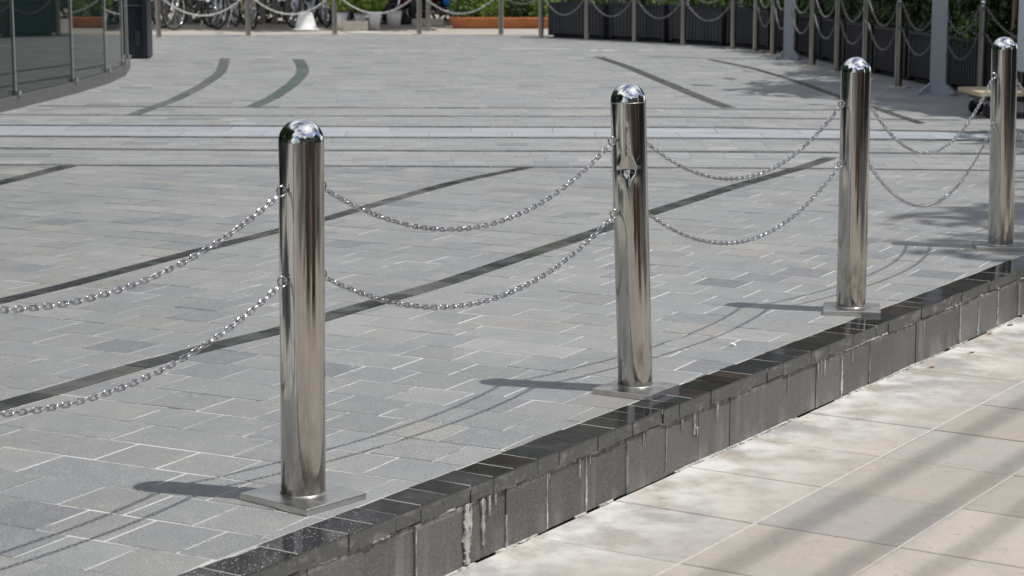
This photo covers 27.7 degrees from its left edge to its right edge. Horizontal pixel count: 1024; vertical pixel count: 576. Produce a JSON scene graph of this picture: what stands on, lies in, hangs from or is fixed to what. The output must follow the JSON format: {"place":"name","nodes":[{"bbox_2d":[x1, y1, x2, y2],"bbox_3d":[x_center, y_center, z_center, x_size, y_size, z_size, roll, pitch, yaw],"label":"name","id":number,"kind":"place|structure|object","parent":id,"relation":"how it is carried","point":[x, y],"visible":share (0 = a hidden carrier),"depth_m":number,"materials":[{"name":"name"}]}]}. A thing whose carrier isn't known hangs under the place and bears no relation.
{"place":"outdoors","nodes":[
{"label":"outdoors","id":0,"kind":"place"},
{"bbox_2d":[0,0,131,112],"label":"glass building","id":1,"kind":"structure","parent":0,"point":[52,49],"depth_m":18.48,"materials":[{"name":"glass"}]},
{"bbox_2d":[152,0,745,34],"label":"pavement","id":2,"kind":"structure","parent":0,"point":[281,28],"depth_m":31.98,"materials":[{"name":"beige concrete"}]},
{"bbox_2d":[151,0,176,27],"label":"bicycle","id":3,"kind":"object","parent":2,"relation":"on","point":[163,25],"visible":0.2,"depth_m":32.59,"materials":[{"name":"metal"}]},
{"bbox_2d":[160,0,224,30],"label":"bicycle","id":4,"kind":"object","parent":2,"relation":"on","point":[200,9],"visible":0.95,"depth_m":32.17,"materials":[{"name":"metal"}]},
{"bbox_2d":[206,0,255,28],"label":"bicycle","id":5,"kind":"object","parent":2,"relation":"on","point":[225,16],"visible":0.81,"depth_m":32.40,"materials":[{"name":"metal"}]},
{"bbox_2d":[227,0,258,28],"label":"bicycle","id":6,"kind":"object","parent":2,"relation":"on","point":[241,6],"visible":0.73,"depth_m":32.73,"materials":[{"name":"metal"}]},
{"bbox_2d":[152,0,362,23],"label":"slat fence","id":7,"kind":"object","parent":2,"relation":"on","point":[261,9],"visible":0.23,"depth_m":34.22,"materials":[{"name":"metal"}]},
{"bbox_2d":[162,0,392,22],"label":"background hedge","id":8,"kind":"object","parent":2,"relation":"on","point":[269,19],"visible":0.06,"depth_m":34.78,"materials":[{"name":"green plant"}]},
{"bbox_2d":[292,12,319,30],"bbox_3d":[-3.160,-4.087,31.864,0.419,0.283,0.419,0,10,0],"label":"upturned tub","id":9,"kind":"object","parent":2,"relation":"on","point":[305,21],"visible":0.91,"depth_m":31.74,"materials":[{"name":"white plastic"}]},
{"bbox_2d":[282,0,331,27],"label":"bicycle","id":10,"kind":"object","parent":2,"relation":"on","point":[317,10],"visible":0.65,"depth_m":32.87,"materials":[{"name":"metal"}]},
{"bbox_2d":[306,0,331,27],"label":"bicycle","id":11,"kind":"object","parent":2,"relation":"on","point":[325,7],"visible":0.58,"depth_m":33.00,"materials":[{"name":"metal"}]},
{"bbox_2d":[337,12,348,29],"bbox_3d":[-2.640,-4.114,32.062,0.254,0.270,0.254,0,10,0],"label":"plant pot","id":12,"kind":"object","parent":2,"relation":"on","point":[342,17],"visible":0.65,"depth_m":31.98,"materials":[{"name":"white plastic"}]},
{"bbox_2d":[327,0,353,12],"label":"potted plant","id":13,"kind":"object","parent":12,"relation":"on","point":[342,5],"visible":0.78,"depth_m":31.94,"materials":[{"name":"green plant"}]},
{"bbox_2d":[343,21,367,30],"bbox_3d":[-2.380,-3.988,31.677,0.360,0.150,0.230,0,10,0],"label":"stone trough","id":14,"kind":"object","parent":2,"relation":"on","point":[355,25],"visible":0.98,"depth_m":31.56,"materials":[{"name":"stone"}]},
{"bbox_2d":[354,13,366,20],"bbox_3d":[-2.380,-4.194,32.657,0.221,0.232,0.221,0,10,0],"label":"plant pot","id":15,"kind":"object","parent":14,"relation":"on","point":[360,17],"visible":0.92,"depth_m":32.58,"materials":[{"name":"concrete"}]},
{"bbox_2d":[349,0,368,13],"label":"potted plant","id":16,"kind":"object","parent":15,"relation":"in","point":[357,4],"visible":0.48,"depth_m":32.52,"materials":[{"name":"green plant"}]},
{"bbox_2d":[367,11,381,29],"bbox_3d":[-2.120,-4.127,32.110,0.245,0.280,0.245,0,10,0],"label":"plant pot","id":17,"kind":"object","parent":2,"relation":"on","point":[374,21],"visible":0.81,"depth_m":32.04,"materials":[{"name":"white plastic"}]},
{"bbox_2d":[360,0,387,11],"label":"potted plant","id":18,"kind":"object","parent":17,"relation":"on","point":[375,5],"visible":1,"depth_m":31.99,"materials":[{"name":"green plant"}]},
{"bbox_2d":[343,0,416,23],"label":"motor scooter","id":19,"kind":"object","parent":2,"relation":"on","point":[412,5],"visible":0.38,"depth_m":34.00,"materials":[{"name":"rubber"}]},
{"bbox_2d":[386,11,401,26],"bbox_3d":[-1.880,-4.287,33.148,0.263,0.251,0.263,0,10,0],"label":"plant pot","id":20,"kind":"object","parent":2,"relation":"on","point":[393,18],"visible":0.86,"depth_m":33.06,"materials":[{"name":"concrete"}]},
{"bbox_2d":[382,0,472,21],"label":"motor scooter","id":21,"kind":"object","parent":2,"relation":"on","point":[396,5],"visible":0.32,"depth_m":34.01,"materials":[{"name":"rubber"}]},
{"bbox_2d":[412,19,443,26],"bbox_3d":[-1.350,-4.255,33.356,0.500,0.120,0.200,0,10,0],"label":"concrete block","id":22,"kind":"object","parent":2,"relation":"on","point":[437,22],"depth_m":33.26,"materials":[{"name":"concrete"}]},
{"bbox_2d":[426,0,430,30],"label":"chain post","id":23,"kind":"object","parent":2,"relation":"on","point":[428,16],"visible":1,"depth_m":31.48,"materials":[{"name":"metal"}]},
{"bbox_2d":[399,0,459,17],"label":"motor scooter","id":24,"kind":"object","parent":2,"relation":"on","point":[444,4],"visible":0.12,"depth_m":34.02,"materials":[{"name":"metal"}]},
{"bbox_2d":[449,16,547,27],"bbox_3d":[-0.120,-4.197,32.859,1.740,0.170,0.620,0,10,0],"label":"terracotta planter","id":25,"kind":"object","parent":2,"relation":"on","point":[476,22],"visible":0.55,"depth_m":32.58,"materials":[{"name":"ceramic"}]},
{"bbox_2d":[449,0,479,17],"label":"planter shrub","id":26,"kind":"object","parent":25,"relation":"in","point":[464,6],"visible":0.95,"depth_m":32.73,"materials":[{"name":"green plant"}]},
{"bbox_2d":[474,0,509,17],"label":"planter shrub","id":27,"kind":"object","parent":25,"relation":"in","point":[486,11],"visible":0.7,"depth_m":32.72,"materials":[{"name":"green plant"}]},
{"bbox_2d":[504,0,532,17],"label":"planter shrub","id":28,"kind":"object","parent":25,"relation":"in","point":[514,9],"visible":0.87,"depth_m":32.72,"materials":[{"name":"green plant"}]},
{"bbox_2d":[525,0,559,17],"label":"planter shrub","id":29,"kind":"object","parent":25,"relation":"on","point":[534,13],"visible":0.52,"depth_m":32.73,"materials":[{"name":"green plant"}]},
{"bbox_2d":[406,0,744,20],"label":"background shrubs","id":30,"kind":"object","parent":2,"relation":"on","point":[446,15],"visible":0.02,"depth_m":35.78,"materials":[{"name":"green plant"}]},
{"bbox_2d":[0,34,1023,575],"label":"plaza paving","id":31,"kind":"structure","parent":0,"point":[164,156],"depth_m":9.45,"materials":[{"name":"stone"}]},
{"bbox_2d":[125,0,152,58],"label":"ticket pillar","id":32,"kind":"structure","parent":31,"relation":"on","point":[139,21],"depth_m":24.38,"materials":[{"name":"metal"}]},
{"bbox_2d":[152,0,166,38],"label":"chain post","id":33,"kind":"object","parent":31,"relation":"on","point":[158,16],"visible":0.96,"depth_m":29.32,"materials":[{"name":"metal"}]},
{"bbox_2d":[165,0,240,15],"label":"chain","id":34,"kind":"object","parent":33,"relation":"hanging from","point":[203,15],"visible":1,"depth_m":29.60,"materials":[{"name":"metal"}]},
{"bbox_2d":[241,0,255,36],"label":"chain post","id":35,"kind":"object","parent":31,"relation":"on","point":[247,19],"visible":1,"depth_m":29.89,"materials":[{"name":"metal"}]},
{"bbox_2d":[240,119,365,515],"bbox_3d":[-0.528,0.060,5.178,0.240,0.961,0.211,8,12,39],"label":"bollard","id":36,"kind":"object","parent":31,"relation":"on","point":[303,487],"visible":1,"depth_m":5.15,"materials":[{"name":"metal"}]},
{"bbox_2d":[0,194,280,313],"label":"chain","id":37,"kind":"object","parent":36,"relation":"hanging from","point":[140,282],"visible":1,"depth_m":4.72,"materials":[{"name":"metal"}]},
{"bbox_2d":[0,285,280,416],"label":"chain","id":38,"kind":"object","parent":36,"relation":"hanging from","point":[116,389],"visible":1,"depth_m":4.75,"materials":[{"name":"metal"}]},
{"bbox_2d":[325,143,610,231],"bbox_3d":[-0.086,-0.256,5.793,0.016,0.184,1.398,6,11,33],"label":"chain","id":39,"kind":"object","parent":36,"relation":"hanging from","point":[435,229],"visible":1,"depth_m":5.76,"materials":[{"name":"metal"}]},
{"bbox_2d":[325,216,612,309],"bbox_3d":[-0.083,-0.040,5.829,0.016,0.175,1.404,6,11,33],"label":"chain","id":40,"kind":"object","parent":36,"relation":"hanging from","point":[422,306],"visible":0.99,"depth_m":5.79,"materials":[{"name":"metal"}]},
{"bbox_2d":[328,0,341,34],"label":"chain post","id":41,"kind":"object","parent":31,"relation":"on","point":[334,17],"visible":1,"depth_m":30.33,"materials":[{"name":"metal"}]},
{"bbox_2d":[256,0,325,14],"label":"chain","id":42,"kind":"object","parent":41,"relation":"hanging from","point":[289,13],"visible":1,"depth_m":30.12,"materials":[{"name":"metal"}]},
{"bbox_2d":[413,0,425,34],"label":"chain post","id":43,"kind":"object","parent":31,"relation":"on","point":[419,17],"visible":1,"depth_m":30.45,"materials":[{"name":"metal"}]},
{"bbox_2d":[342,0,410,13],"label":"chain","id":44,"kind":"object","parent":43,"relation":"hanging from","point":[376,13],"visible":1,"depth_m":30.41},
{"bbox_2d":[494,0,507,35],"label":"chain post","id":45,"kind":"object","parent":31,"relation":"on","point":[500,17],"visible":1,"depth_m":30.24,"materials":[{"name":"metal"}]},
{"bbox_2d":[427,0,491,13],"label":"chain","id":46,"kind":"object","parent":45,"relation":"hanging from","point":[457,13],"visible":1,"depth_m":30.37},
{"bbox_2d":[538,0,543,37],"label":"chain post","id":47,"kind":"object","parent":31,"relation":"on","point":[540,18],"visible":1,"depth_m":29.32,"materials":[{"name":"metal"}]},
{"bbox_2d":[548,1,623,39],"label":"planter box","id":48,"kind":"object","parent":31,"relation":"on","point":[566,26],"visible":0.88,"depth_m":29.21,"materials":[{"name":"dark grey painted metal"}]},
{"bbox_2d":[567,0,614,2],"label":"hedge plant","id":49,"kind":"object","parent":48,"relation":"on","point":[594,1],"visible":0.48,"depth_m":29.17,"materials":[{"name":"green plant"}]},
{"bbox_2d":[583,0,590,39],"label":"chain post","id":50,"kind":"object","parent":31,"relation":"on","point":[587,22],"visible":1,"depth_m":28.76,"materials":[{"name":"metal"}]},
{"bbox_2d":[592,83,678,400],"bbox_3d":[0.388,-0.150,6.427,0.200,0.961,0.200,6,11,32],"label":"bollard","id":51,"kind":"object","parent":31,"relation":"on","point":[630,210],"visible":1,"depth_m":6.41,"materials":[{"name":"metal"}]},
{"bbox_2d":[647,105,839,180],"bbox_3d":[0.813,-0.473,7.126,0.016,0.203,1.536,6,11,32],"label":"chain","id":52,"kind":"object","parent":51,"relation":"hanging from","point":[788,159],"visible":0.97,"depth_m":7.13,"materials":[{"name":"metal"}]},
{"bbox_2d":[649,165,838,245],"bbox_3d":[0.818,-0.255,7.163,0.016,0.199,1.533,6,11,31],"label":"chain","id":53,"kind":"object","parent":51,"relation":"hanging from","point":[709,242],"visible":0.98,"depth_m":7.16,"materials":[{"name":"metal"}]},
{"bbox_2d":[631,0,640,41],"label":"chain post","id":54,"kind":"object","parent":31,"relation":"on","point":[634,20],"visible":1,"depth_m":28.21,"materials":[{"name":"metal"}]},
{"bbox_2d":[637,0,679,18],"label":"chain","id":55,"kind":"object","parent":54,"relation":"hanging from","point":[657,17],"visible":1,"depth_m":27.84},
{"bbox_2d":[609,3,680,42],"bbox_3d":[1.890,-3.645,28.590,0.542,0.508,1.030,-9,13,-42],"label":"planter box","id":56,"kind":"object","parent":31,"relation":"on","point":[651,29],"visible":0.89,"depth_m":28.36,"materials":[{"name":"metal"}]},
{"bbox_2d":[622,0,672,4],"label":"hedge plant","id":57,"kind":"object","parent":56,"relation":"on","point":[647,2],"visible":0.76,"depth_m":28.35,"materials":[{"name":"green plant"}]},
{"bbox_2d":[678,0,688,44],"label":"chain post","id":58,"kind":"object","parent":31,"relation":"on","point":[683,3],"visible":1,"depth_m":27.37,"materials":[{"name":"metal"}]},
{"bbox_2d":[669,5,748,45],"bbox_3d":[2.636,-3.498,27.718,0.542,0.508,1.030,-7,12,-37],"label":"planter box","id":59,"kind":"object","parent":31,"relation":"on","point":[699,31],"visible":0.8,"depth_m":27.49,"materials":[{"name":"dark painted metal"},{"name":"soil"}]},
{"bbox_2d":[689,0,740,6],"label":"hedge plant","id":60,"kind":"object","parent":59,"relation":"on","point":[693,2],"visible":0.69,"depth_m":27.50,"materials":[{"name":"green plant"}]},
{"bbox_2d":[725,0,740,48],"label":"chain post","id":61,"kind":"object","parent":31,"relation":"on","point":[733,5],"visible":1,"depth_m":26.52,"materials":[{"name":"metal"}]},
{"bbox_2d":[686,2,730,20],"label":"chain","id":62,"kind":"object","parent":61,"relation":"hanging from","point":[708,20],"visible":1,"depth_m":26.99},
{"bbox_2d":[746,0,764,52],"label":"chain post","id":63,"kind":"object","parent":31,"relation":"on","point":[756,30],"visible":1,"depth_m":25.79,"materials":[{"name":"metal"}]},
{"bbox_2d":[727,8,803,49],"bbox_3d":[3.249,-3.329,26.716,0.542,0.508,1.030,-4,10,-24],"label":"planter box","id":64,"kind":"object","parent":31,"relation":"on","point":[744,32],"visible":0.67,"depth_m":26.61,"materials":[{"name":"metal"}]},
{"bbox_2d":[746,0,797,9],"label":"hedge plant","id":65,"kind":"object","parent":64,"relation":"on","point":[764,2],"visible":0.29,"depth_m":26.46,"materials":[{"name":"green plant"}]},
{"bbox_2d":[764,0,778,55],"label":"chain post","id":66,"kind":"object","parent":31,"relation":"on","point":[773,31],"visible":0.99,"depth_m":25.10,"materials":[{"name":"metal"}]},
{"bbox_2d":[774,0,803,59],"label":"metal column","id":67,"kind":"structure","parent":31,"relation":"on","point":[788,52],"depth_m":24.23,"materials":[{"name":"metal"}]},
{"bbox_2d":[776,11,818,54],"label":"planter box","id":68,"kind":"object","parent":31,"relation":"on","point":[779,35],"visible":0.23,"depth_m":25.65,"materials":[{"name":"metal"}]},
{"bbox_2d":[779,0,823,12],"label":"hedge plant","id":69,"kind":"object","parent":68,"relation":"on","point":[800,4],"visible":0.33,"depth_m":25.41,"materials":[{"name":"green plant"}]},
{"bbox_2d":[802,0,821,66],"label":"chain post","id":70,"kind":"object","parent":31,"relation":"on","point":[812,39],"visible":1,"depth_m":22.98,"materials":[{"name":"metal"}]},
{"bbox_2d":[814,14,834,38],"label":"chain","id":71,"kind":"object","parent":70,"relation":"hanging from","point":[823,37],"visible":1,"depth_m":22.58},
{"bbox_2d":[798,14,834,60],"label":"planter box","id":72,"kind":"object","parent":31,"relation":"on","point":[803,41],"visible":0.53,"depth_m":24.56,"materials":[{"name":"metal"}]},
{"bbox_2d":[803,0,834,16],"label":"hedge plant","id":73,"kind":"object","parent":72,"relation":"on","point":[821,3],"visible":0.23,"depth_m":24.45,"materials":[{"name":"green plant"}]},
{"bbox_2d":[827,0,842,72],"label":"chain post","id":74,"kind":"object","parent":31,"relation":"on","point":[838,40],"visible":0.99,"depth_m":21.84,"materials":[{"name":"metal"}]},
{"bbox_2d":[839,18,862,44],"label":"chain","id":75,"kind":"object","parent":74,"relation":"hanging from","point":[846,36],"visible":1,"depth_m":21.45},
{"bbox_2d":[841,0,863,21],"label":"chain","id":76,"kind":"object","parent":74,"relation":"hanging from","point":[850,20],"visible":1,"depth_m":21.30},
{"bbox_2d":[821,17,861,65],"bbox_3d":[3.860,-2.764,23.359,0.542,0.508,1.030,-1,10,-5],"label":"planter box","id":77,"kind":"object","parent":31,"relation":"on","point":[828,45],"visible":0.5,"depth_m":23.48,"materials":[{"name":"metal"}]},
{"bbox_2d":[823,0,874,21],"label":"hedge plant","id":78,"kind":"object","parent":77,"relation":"on","point":[849,7],"visible":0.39,"depth_m":23.17,"materials":[{"name":"green plant"}]},
{"bbox_2d":[823,57,880,316],"bbox_3d":[1.292,-0.386,7.830,0.213,0.962,0.204,2,10,9],"label":"bollard","id":79,"kind":"object","parent":31,"relation":"on","point":[855,103],"visible":1,"depth_m":7.81,"materials":[{"name":"metal"}]},
{"bbox_2d":[869,127,992,207],"bbox_3d":[1.758,-0.473,8.657,0.016,0.262,1.725,5,11,28],"label":"chain","id":80,"kind":"object","parent":79,"relation":"hanging from","point":[871,168],"visible":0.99,"depth_m":8.68,"materials":[{"name":"metal"}]},
{"bbox_2d":[870,77,993,154],"bbox_3d":[1.755,-0.691,8.621,0.016,0.267,1.724,5,11,28],"label":"chain","id":81,"kind":"object","parent":79,"relation":"hanging from","point":[910,149],"visible":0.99,"depth_m":8.61,"materials":[{"name":"metal"}]},
{"bbox_2d":[862,0,875,80],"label":"chain post","id":82,"kind":"object","parent":31,"relation":"on","point":[866,34],"visible":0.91,"depth_m":20.68,"materials":[{"name":"metal"}]},
{"bbox_2d":[846,21,895,72],"bbox_3d":[3.964,-2.578,22.252,0.542,0.508,1.030,-1,10,-5],"label":"planter box","id":83,"kind":"object","parent":31,"relation":"on","point":[854,30],"visible":0.34,"depth_m":22.30,"materials":[{"name":"metal"}]},
{"bbox_2d":[851,0,893,23],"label":"hedge plant","id":84,"kind":"object","parent":83,"relation":"on","point":[876,6],"visible":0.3,"depth_m":22.15,"materials":[{"name":"green plant"}]},
{"bbox_2d":[886,0,909,88],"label":"chain post","id":85,"kind":"object","parent":31,"relation":"on","point":[899,48],"visible":1,"depth_m":19.62,"materials":[{"name":"metal"}]},
{"bbox_2d":[868,22,895,50],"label":"chain","id":86,"kind":"object","parent":85,"relation":"hanging from","point":[889,45],"visible":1,"depth_m":20.29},
{"bbox_2d":[869,0,896,26],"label":"chain","id":87,"kind":"object","parent":85,"relation":"hanging from","point":[893,15],"visible":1,"depth_m":20.21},
{"bbox_2d":[902,27,930,55],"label":"chain","id":88,"kind":"object","parent":85,"relation":"hanging from","point":[912,49],"visible":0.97,"depth_m":19.33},
{"bbox_2d":[902,2,931,30],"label":"chain","id":89,"kind":"object","parent":85,"relation":"hanging from","point":[910,22],"visible":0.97,"depth_m":19.33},
{"bbox_2d":[873,26,930,79],"bbox_3d":[4.091,-2.393,21.154,0.542,0.508,1.030,-1,10,-7],"label":"planter box","id":90,"kind":"object","parent":31,"relation":"on","point":[884,62],"visible":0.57,"depth_m":21.21,"materials":[{"name":"dark painted metal"},{"name":"soil"}]},
{"bbox_2d":[876,0,930,30],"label":"hedge plant","id":91,"kind":"object","parent":90,"relation":"on","point":[912,8],"visible":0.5,"depth_m":20.94,"materials":[{"name":"green plant"}]},
{"bbox_2d":[916,0,958,95],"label":"metal column","id":92,"kind":"structure","parent":31,"relation":"on","point":[937,85],"depth_m":18.73,"materials":[{"name":"metal"}]},
{"bbox_2d":[907,30,990,87],"bbox_3d":[4.237,-2.208,20.051,0.542,0.508,1.030,-1,10,-7],"label":"planter box","id":93,"kind":"object","parent":31,"relation":"on","point":[919,66],"visible":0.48,"depth_m":20.22,"materials":[{"name":"dark painted metal"},{"name":"soil"}]},
{"bbox_2d":[916,0,979,33],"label":"hedge plant","id":94,"kind":"object","parent":93,"relation":"on","point":[927,7],"visible":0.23,"depth_m":20.02,"materials":[{"name":"green plant"}]},
{"bbox_2d":[946,36,995,89],"bbox_3d":[4.417,-2.026,18.971,0.542,0.508,1.030,-2,10,-11],"label":"planter box","id":95,"kind":"object","parent":31,"relation":"on","point":[961,73],"visible":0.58,"depth_m":19.04,"materials":[{"name":"metal"}]},
{"bbox_2d":[947,11,1009,48],"bbox_3d":[4.277,-2.327,18.759,0.778,0.368,0.657,0,10,0],"label":"flowering plant","id":96,"kind":"object","parent":95,"relation":"in","point":[962,28],"visible":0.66,"depth_m":18.78,"materials":[{"name":"green plant"}]},
{"bbox_2d":[950,0,1018,40],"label":"hedge plant","id":97,"kind":"object","parent":95,"relation":"on","point":[997,8],"visible":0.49,"depth_m":18.70,"materials":[{"name":"green plant"}]},
{"bbox_2d":[969,0,988,97],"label":"chain post","id":98,"kind":"object","parent":31,"relation":"on","point":[982,50],"visible":0.98,"depth_m":18.35,"materials":[{"name":"metal"}]},
{"bbox_2d":[947,33,978,59],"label":"chain","id":99,"kind":"object","parent":98,"relation":"hanging from","point":[966,56],"visible":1,"depth_m":18.55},
{"bbox_2d":[948,6,979,33],"bbox_3d":[4.010,-2.391,18.550,0.016,0.255,0.426,-7,12,-35],"label":"chain","id":100,"kind":"object","parent":98,"relation":"hanging from","point":[969,26],"visible":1,"depth_m":18.53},
{"bbox_2d":[986,6,1017,37],"bbox_3d":[4.330,-2.233,17.614,0.016,0.255,1.430,-2,10,-13],"label":"chain","id":101,"kind":"object","parent":98,"relation":"hanging from","point":[993,17],"visible":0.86,"depth_m":18.04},
{"bbox_2d":[958,87,1023,117],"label":"hand cart","id":102,"kind":"object","parent":31,"relation":"on","point":[975,94],"visible":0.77,"depth_m":16.51,"materials":[{"name":"brown wood"}]},
{"bbox_2d":[1017,0,1023,87],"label":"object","id":103,"kind":"object","parent":102,"relation":"on","point":[1020,59],"visible":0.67,"depth_m":16.61,"materials":[{"name":"grey paint"}]},
{"bbox_2d":[972,37,1023,250],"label":"bollard","id":104,"kind":"object","parent":31,"relation":"on","point":[1004,58],"visible":1,"depth_m":9.41,"materials":[{"name":"metal"}]},
{"bbox_2d":[1011,0,1018,42],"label":"wooden stake","id":105,"kind":"object","parent":31,"relation":"on","point":[1015,10],"visible":0.24,"depth_m":18.04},
{"bbox_2d":[451,316,1023,575],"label":"sidewalk","id":106,"kind":"structure","parent":0,"point":[917,470],"depth_m":6.06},
{"bbox_2d":[176,255,1023,575],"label":"kerb wall","id":107,"kind":"structure","parent":106,"relation":"on","point":[454,521],"depth_m":6.08,"materials":[{"name":"grey stone"}]},
{"bbox_2d":[1017,71,1023,101],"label":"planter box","id":108,"kind":"object","parent":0,"point":[1019,76],"depth_m":17.95,"materials":[{"name":"metal"}]},
{"bbox_2d":[1009,2,1018,39],"bbox_3d":[4.632,-2.490,17.788,0.659,0.963,1.234,-2,10,-11],"label":"hedge plant","id":109,"kind":"object","parent":108,"relation":"on","point":[1015,30],"visible":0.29,"depth_m":17.93,"materials":[{"name":"green plant"}]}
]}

